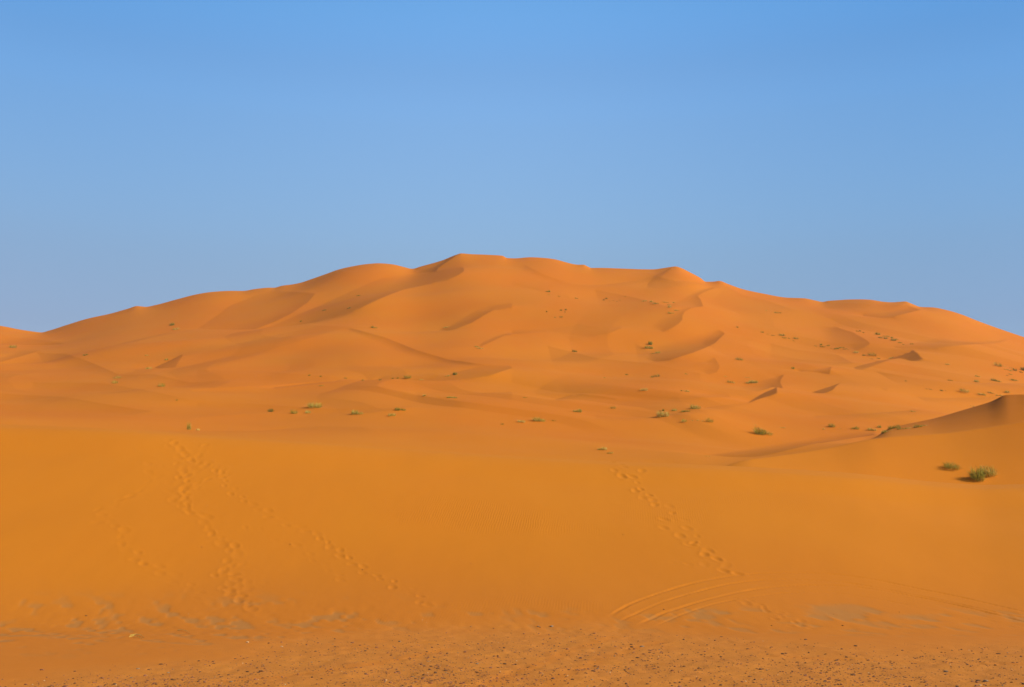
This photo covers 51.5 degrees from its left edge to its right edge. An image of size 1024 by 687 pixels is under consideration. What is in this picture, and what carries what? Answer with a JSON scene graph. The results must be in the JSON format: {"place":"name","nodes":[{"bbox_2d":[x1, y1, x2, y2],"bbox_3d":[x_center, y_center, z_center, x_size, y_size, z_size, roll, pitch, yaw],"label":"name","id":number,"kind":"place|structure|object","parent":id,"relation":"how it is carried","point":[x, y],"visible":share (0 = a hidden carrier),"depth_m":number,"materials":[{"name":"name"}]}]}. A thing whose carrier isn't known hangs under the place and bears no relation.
{"place":"outdoors","nodes":[
{"label":"outdoors","id":0,"kind":"place"},
{"bbox_2d":[0,253,1023,686],"bbox_3d":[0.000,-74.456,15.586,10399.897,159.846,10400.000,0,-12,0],"label":"ground","id":1,"kind":"structure","parent":0,"point":[242,527],"depth_m":47.54,"materials":[{"name":"orange sand"}]},
{"bbox_2d":[306,401,324,407],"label":"desert shrub","id":2,"kind":"object","parent":1,"relation":"on","point":[315,405],"visible":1,"depth_m":151.59,"materials":[{"name":"plant"}]},
{"bbox_2d":[530,417,545,421],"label":"desert shrub","id":3,"kind":"object","parent":1,"relation":"on","point":[539,419],"visible":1,"depth_m":141.43,"materials":[{"name":"plant"}]},
{"bbox_2d":[655,411,669,416],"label":"dry shrub","id":4,"kind":"object","parent":1,"relation":"on","point":[660,414],"visible":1,"depth_m":151.12,"materials":[{"name":"plant"}]},
{"bbox_2d":[753,426,773,435],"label":"desert shrub","id":5,"kind":"object","parent":1,"relation":"on","point":[760,431],"visible":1,"depth_m":139.89,"materials":[{"name":"plant"}]},
{"bbox_2d":[940,463,960,469],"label":"desert shrub","id":6,"kind":"object","parent":1,"relation":"on","point":[947,465],"visible":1,"depth_m":72.72,"materials":[{"name":"plant"}]},
{"bbox_2d":[967,466,989,481],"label":"desert shrub","id":7,"kind":"object","parent":1,"relation":"on","point":[976,475],"visible":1,"depth_m":70.50,"materials":[{"name":"plant"}]},
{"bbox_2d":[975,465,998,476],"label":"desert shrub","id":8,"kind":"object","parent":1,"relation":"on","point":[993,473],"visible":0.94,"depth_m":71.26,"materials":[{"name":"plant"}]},
{"bbox_2d":[0,0,1023,336],"label":"sky","id":9,"kind":"structure","parent":0,"point":[153,152],"materials":[{"name":"blue"}]},
{"bbox_2d":[1,609,1023,686],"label":"gravel","id":10,"kind":"structure","parent":0,"point":[450,682],"depth_m":20.05,"materials":[{"name":"brown gravel"}]}
]}

